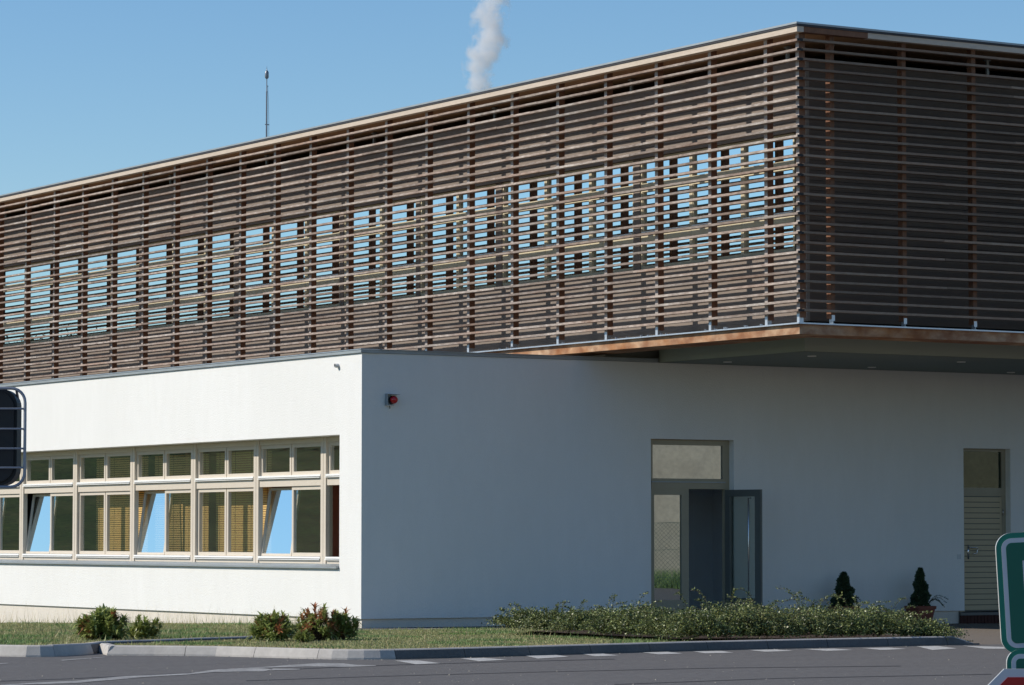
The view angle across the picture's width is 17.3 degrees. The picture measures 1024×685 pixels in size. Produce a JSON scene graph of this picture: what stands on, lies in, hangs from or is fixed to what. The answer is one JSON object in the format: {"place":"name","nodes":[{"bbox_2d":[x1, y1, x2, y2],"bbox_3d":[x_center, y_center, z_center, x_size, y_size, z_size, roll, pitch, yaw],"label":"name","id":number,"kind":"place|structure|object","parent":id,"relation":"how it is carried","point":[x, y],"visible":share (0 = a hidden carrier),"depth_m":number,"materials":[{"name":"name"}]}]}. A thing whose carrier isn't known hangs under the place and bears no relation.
{"place":"outdoors","nodes":[
{"label":"outdoors","id":0,"kind":"place"},
{"bbox_2d":[0,644,1010,684],"bbox_3d":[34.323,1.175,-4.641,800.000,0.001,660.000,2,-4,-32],"label":"road","id":1,"kind":"structure","parent":0,"point":[794,665],"depth_m":36.86,"materials":[{"name":"grey asphalt"}]},
{"bbox_2d":[99,643,113,654],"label":"kerb","id":2,"kind":"structure","parent":1,"relation":"on","point":[103,648],"depth_m":41.76,"materials":[{"name":"concrete"}]},
{"bbox_2d":[0,634,294,656],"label":"kerb","id":3,"kind":"structure","parent":1,"relation":"on","point":[52,650],"depth_m":41.07,"materials":[{"name":"concrete"}]},
{"bbox_2d":[8,646,984,684],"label":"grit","id":4,"kind":"object","parent":1,"relation":"on","point":[450,669],"visible":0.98,"depth_m":38.18,"materials":[{"name":"grey gravel"}]},
{"bbox_2d":[8,659,985,684],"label":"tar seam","id":5,"kind":"object","parent":1,"relation":"on","point":[545,671],"visible":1,"depth_m":35.48,"materials":[{"name":"black asphalt"}]},
{"bbox_2d":[0,646,1004,684],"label":"road marking","id":6,"kind":"object","parent":1,"relation":"on","point":[406,661],"visible":0.98,"depth_m":38.45,"materials":[{"name":"white paint"}]},
{"bbox_2d":[107,636,979,659],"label":"kerb","id":7,"kind":"structure","parent":1,"relation":"on","point":[345,654],"depth_m":41.26,"materials":[{"name":"concrete"}]},
{"bbox_2d":[0,0,1023,194],"label":"sky","id":8,"kind":"structure","parent":0,"point":[88,87],"materials":[{"name":"blue"}]},
{"bbox_2d":[886,623,1001,644],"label":"pavement","id":9,"kind":"structure","parent":0,"point":[983,633],"depth_m":53.35,"materials":[{"name":"grey concrete"}]},
{"bbox_2d":[827,571,860,612],"bbox_3d":[5.897,4.510,59.496,0.567,0.950,0.515,2,-4,-32],"label":"potted conifer","id":10,"kind":"object","parent":9,"relation":"on","point":[844,587],"visible":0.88,"depth_m":59.39,"materials":[{"name":"plant"}]},
{"bbox_2d":[904,567,947,620],"bbox_3d":[7.468,4.537,60.412,0.750,1.026,0.524,2,-4,-32],"label":"potted conifer","id":11,"kind":"object","parent":9,"relation":"on","point":[921,588],"visible":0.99,"depth_m":60.29,"materials":[{"name":"plant"}]},
{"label":"lawn","id":12,"kind":"structure","parent":0,"visible":0},
{"bbox_2d":[246,609,297,641],"bbox_3d":[-3.173,3.771,44.603,0.772,0.489,0.668,1,-3,-13],"label":"broadleaf shrub","id":13,"kind":"object","parent":12,"relation":"on","point":[273,626],"visible":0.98,"depth_m":44.52,"materials":[{"name":"green plant"}]},
{"bbox_2d":[291,628,312,642],"bbox_3d":[-2.710,3.808,43.755,0.322,0.227,0.281,0,-3,7],"label":"broadleaf shrub","id":14,"kind":"object","parent":12,"relation":"on","point":[302,636],"visible":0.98,"depth_m":43.70,"materials":[{"name":"green plant"}]},
{"bbox_2d":[291,602,340,640],"bbox_3d":[-2.625,3.757,45.152,0.773,0.561,0.633,1,-3,-10],"label":"broadleaf shrub","id":15,"kind":"object","parent":12,"relation":"on","point":[314,621],"visible":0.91,"depth_m":45.11,"materials":[{"name":"green plant"}]},
{"bbox_2d":[322,607,362,639],"bbox_3d":[-2.319,3.800,45.388,0.555,0.501,0.512,2,-4,-32],"label":"broadleaf shrub","id":16,"kind":"object","parent":12,"relation":"on","point":[347,625],"visible":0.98,"depth_m":45.32,"materials":[{"name":"green plant"}]},
{"bbox_2d":[358,626,530,629],"bbox_3d":[-0.915,4.740,55.029,4.350,0.188,1.290,2,-4,-32],"label":"gravel strip","id":17,"kind":"object","parent":12,"relation":"on","point":[470,627],"visible":0.18,"depth_m":55.29,"materials":[{"name":"gravel"}]},
{"bbox_2d":[99,625,973,648],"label":"grass","id":18,"kind":"structure","parent":12,"relation":"on","point":[406,638],"depth_m":44.85,"materials":[{"name":"green plant"}]},
{"bbox_2d":[523,629,909,639],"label":"mulch","id":19,"kind":"object","parent":12,"relation":"on","point":[705,637],"visible":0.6,"depth_m":46.38,"materials":[{"name":"brown plant"}]},
{"bbox_2d":[481,587,968,640],"bbox_3d":[3.121,3.776,47.496,5.263,0.762,6.842,1,-4,-23],"label":"cotoneaster bed","id":20,"kind":"object","parent":19,"relation":"on","point":[749,619],"visible":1,"depth_m":45.10,"materials":[{"name":"green plant"}]},
{"label":"ground","id":21,"kind":"structure","parent":0,"visible":0},
{"bbox_2d":[265,69,268,136],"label":"antenna","id":22,"kind":"object","parent":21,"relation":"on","point":[266,77],"visible":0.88,"depth_m":105.32,"materials":[{"name":"grey metal"}]},
{"bbox_2d":[0,21,1023,627],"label":"office building","id":23,"kind":"structure","parent":21,"relation":"on","point":[716,321],"depth_m":58.59,"materials":[{"name":"paint"}]},
{"bbox_2d":[0,476,19,558],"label":"window","id":24,"kind":"structure","parent":23,"relation":"in","point":[10,498],"depth_m":68.16,"materials":[{"name":"white glass"}]},
{"bbox_2d":[3,265,24,346],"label":"window","id":25,"kind":"structure","parent":23,"relation":"in","point":[14,304],"depth_m":79.77,"materials":[{"name":"blue glass"}]},
{"bbox_2d":[30,260,52,343],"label":"window","id":26,"kind":"structure","parent":23,"relation":"in","point":[41,333],"depth_m":78.38,"materials":[{"name":"blue glass"}]},
{"bbox_2d":[19,450,72,559],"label":"window","id":27,"kind":"structure","parent":23,"relation":"in","point":[50,530],"depth_m":66.65,"materials":[{"name":"white glass"}]},
{"bbox_2d":[59,255,81,339],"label":"window","id":28,"kind":"structure","parent":23,"relation":"in","point":[72,329],"depth_m":77.03,"materials":[{"name":"blue glass"}]},
{"bbox_2d":[87,250,110,336],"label":"window","id":29,"kind":"structure","parent":23,"relation":"in","point":[104,325],"depth_m":75.67,"materials":[{"name":"blue glass"}]},
{"bbox_2d":[72,447,129,560],"bbox_3d":[-7.808,3.093,64.340,0.135,2.152,2.590,2,-4,-32],"label":"window","id":30,"kind":"structure","parent":23,"relation":"in","point":[101,519],"depth_m":64.45,"materials":[{"name":"white glass"}]},
{"bbox_2d":[105,484,147,554],"bbox_3d":[-7.450,3.105,64.355,0.030,1.970,2.300,2,-4,-32],"label":"window blind","id":31,"kind":"object","parent":23,"relation":"attached to","point":[141,496],"depth_m":63.65,"materials":[{"name":"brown wood"}]},
{"bbox_2d":[117,245,138,332],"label":"window","id":32,"kind":"structure","parent":23,"relation":"in","point":[130,273],"depth_m":74.39,"materials":[{"name":"blue glass"}]},
{"bbox_2d":[130,444,190,561],"bbox_3d":[-6.397,2.968,62.189,0.272,2.152,2.560,2,-4,-32],"label":"window","id":33,"kind":"structure","parent":23,"relation":"in","point":[165,524],"depth_m":62.30,"materials":[{"name":"clear glass"}]},
{"bbox_2d":[148,239,172,328],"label":"window","id":34,"kind":"structure","parent":23,"relation":"in","point":[167,246],"depth_m":73.00,"materials":[{"name":"blue glass"}]},
{"bbox_2d":[180,234,204,324],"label":"window","id":35,"kind":"structure","parent":23,"relation":"in","point":[200,255],"depth_m":71.68,"materials":[{"name":"blue glass"}]},
{"bbox_2d":[205,229,233,321],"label":"window","id":36,"kind":"structure","parent":23,"relation":"in","point":[228,236],"depth_m":70.48,"materials":[{"name":"blue glass"}]},
{"bbox_2d":[190,441,253,562],"bbox_3d":[-5.134,2.843,60.017,0.135,2.152,2.470,2,-4,-32],"label":"window","id":37,"kind":"structure","parent":23,"relation":"in","point":[222,518],"depth_m":60.11,"materials":[{"name":"clear glass"}]},
{"bbox_2d":[216,480,271,555],"bbox_3d":[-4.784,2.855,60.044,0.030,1.970,2.150,2,-4,-32],"label":"window blind","id":38,"kind":"object","parent":23,"relation":"attached to","point":[265,500],"depth_m":59.35,"materials":[{"name":"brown wood"}]},
{"bbox_2d":[246,222,272,317],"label":"window","id":39,"kind":"structure","parent":23,"relation":"in","point":[270,229],"depth_m":69.08,"materials":[{"name":"blue glass"}]},
{"bbox_2d":[253,437,320,563],"bbox_3d":[-3.780,2.723,57.959,0.272,2.152,2.460,2,-4,-32],"label":"window","id":40,"kind":"structure","parent":23,"relation":"in","point":[291,533],"depth_m":58.06,"materials":[{"name":"clear glass"}]},
{"bbox_2d":[272,217,305,313],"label":"window","id":41,"kind":"structure","parent":23,"relation":"in","point":[299,224],"depth_m":67.83,"materials":[{"name":"blue glass"}]},
{"bbox_2d":[305,211,339,309],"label":"window","id":42,"kind":"structure","parent":23,"relation":"in","point":[335,218],"depth_m":66.63,"materials":[{"name":"blue glass"}]},
{"bbox_2d":[320,436,339,563],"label":"window","id":43,"kind":"structure","parent":23,"relation":"in","point":[330,446],"depth_m":56.72,"materials":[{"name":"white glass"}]},
{"bbox_2d":[344,204,380,305],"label":"window","id":44,"kind":"structure","parent":23,"relation":"in","point":[376,211],"depth_m":65.25,"materials":[{"name":"blue glass"}]},
{"bbox_2d":[385,394,399,408],"bbox_3d":[-1.953,0.962,55.254,0.220,0.245,0.150,2,-4,-32],"label":"alarm light","id":45,"kind":"object","parent":23,"relation":"attached to","point":[390,400],"visible":1,"depth_m":55.23,"materials":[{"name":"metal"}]},
{"bbox_2d":[381,198,415,300],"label":"window","id":46,"kind":"structure","parent":23,"relation":"in","point":[411,205],"depth_m":64.06,"materials":[{"name":"blue glass"}]},
{"bbox_2d":[420,191,457,295],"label":"window","id":47,"kind":"structure","parent":23,"relation":"in","point":[453,198],"depth_m":62.78,"materials":[{"name":"blue glass"}]},
{"bbox_2d":[457,184,495,291],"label":"window","id":48,"kind":"structure","parent":23,"relation":"in","point":[488,192],"depth_m":61.62,"materials":[{"name":"blue glass"}]},
{"bbox_2d":[503,175,545,285],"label":"window","id":49,"kind":"structure","parent":23,"relation":"in","point":[542,183],"depth_m":60.21,"materials":[{"name":"blue glass"}]},
{"bbox_2d":[546,168,589,280],"bbox_3d":[1.005,-2.046,59.071,0.110,1.902,1.444,2,-4,-32],"label":"window","id":50,"kind":"structure","parent":23,"relation":"in","point":[584,176],"depth_m":58.97,"materials":[{"name":"blue glass"}]},
{"bbox_2d":[590,161,632,275],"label":"window","id":51,"kind":"structure","parent":23,"relation":"in","point":[625,259],"depth_m":57.82,"materials":[{"name":"blue glass"}]},
{"bbox_2d":[641,151,690,269],"bbox_3d":[2.602,-2.196,56.488,0.110,1.902,1.484,2,-4,-32],"label":"window","id":52,"kind":"structure","parent":23,"relation":"in","point":[682,215],"depth_m":56.40,"materials":[{"name":"blue glass"}]},
{"bbox_2d":[651,439,762,616],"bbox_3d":[3.263,3.220,58.534,2.060,3.062,0.830,0,-3,-6],"label":"entrance door","id":53,"kind":"structure","parent":23,"relation":"in","point":[678,466],"depth_m":58.37,"materials":[{"name":"glass"}]},
{"bbox_2d":[691,142,742,263],"bbox_3d":[3.377,-2.269,55.235,0.110,1.902,1.454,2,-4,-32],"label":"window","id":54,"kind":"structure","parent":23,"relation":"in","point":[739,254],"depth_m":55.16,"materials":[{"name":"blue glass"}]},
{"bbox_2d":[742,133,795,256],"bbox_3d":[4.134,-2.340,54.012,0.110,1.902,1.414,2,-4,-32],"label":"window","id":55,"kind":"structure","parent":23,"relation":"in","point":[790,190],"depth_m":53.96,"materials":[{"name":"blue glass"}]},
{"bbox_2d":[959,448,1005,611],"bbox_3d":[8.646,3.449,61.923,1.107,2.992,0.151,2,-4,-32],"label":"service door","id":56,"kind":"structure","parent":23,"relation":"in","point":[984,469],"depth_m":61.94,"materials":[{"name":"beige metal"}]},
{"bbox_3d":[2.484,1.669,12.840,0.058,2.220,0.060,2,-4,-32],"label":"sign post","id":57,"kind":"object","parent":21,"relation":"on","visible":0},
{"bbox_2d":[988,669,1023,684],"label":"stop sign","id":58,"kind":"object","parent":57,"relation":"attached to","point":[1009,677],"visible":1,"depth_m":12.69,"materials":[{"name":"metal"}]},
{"bbox_2d":[995,532,1023,651],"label":"direction sign","id":59,"kind":"object","parent":57,"relation":"attached to","point":[1009,550],"visible":1,"depth_m":12.83,"materials":[{"name":"metal"}]},
{"bbox_2d":[1006,649,1023,668],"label":"route sign","id":60,"kind":"object","parent":57,"relation":"attached to","point":[1015,659],"visible":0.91,"depth_m":12.81,"materials":[{"name":"metal"}]},
{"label":"lawn","id":61,"kind":"structure","parent":0,"visible":0},
{"bbox_2d":[72,603,130,640],"bbox_3d":[-5.420,3.743,44.567,0.768,0.584,0.785,2,-4,-32],"label":"broadleaf shrub","id":62,"kind":"object","parent":61,"relation":"on","point":[98,623],"visible":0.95,"depth_m":44.48,"materials":[{"name":"green plant"}]},
{"bbox_2d":[126,614,162,638],"bbox_3d":[-4.997,3.853,45.524,0.572,0.394,0.481,2,-4,-32],"label":"broadleaf shrub","id":63,"kind":"object","parent":61,"relation":"on","point":[144,626],"visible":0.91,"depth_m":45.44,"materials":[{"name":"green plant"}]},
{"bbox_2d":[0,596,316,623],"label":"tall grass","id":64,"kind":"structure","parent":61,"relation":"on","point":[144,615],"depth_m":60.67,"materials":[{"name":"green plant"}]},
{"bbox_2d":[0,618,353,644],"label":"grass","id":65,"kind":"structure","parent":61,"relation":"on","point":[28,633],"depth_m":49.53,"materials":[{"name":"green plant"}]},
{"bbox_3d":[-1.833,1.018,10.105,0.088,3.200,0.090,2,-4,-32],"label":"lamp pole","id":66,"kind":"object","parent":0,"visible":0},
{"bbox_2d":[0,387,26,488],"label":"traffic sign","id":67,"kind":"object","parent":66,"relation":"attached to","point":[11,408],"visible":1,"depth_m":9.91,"materials":[{"name":"grey metal"}]}
]}

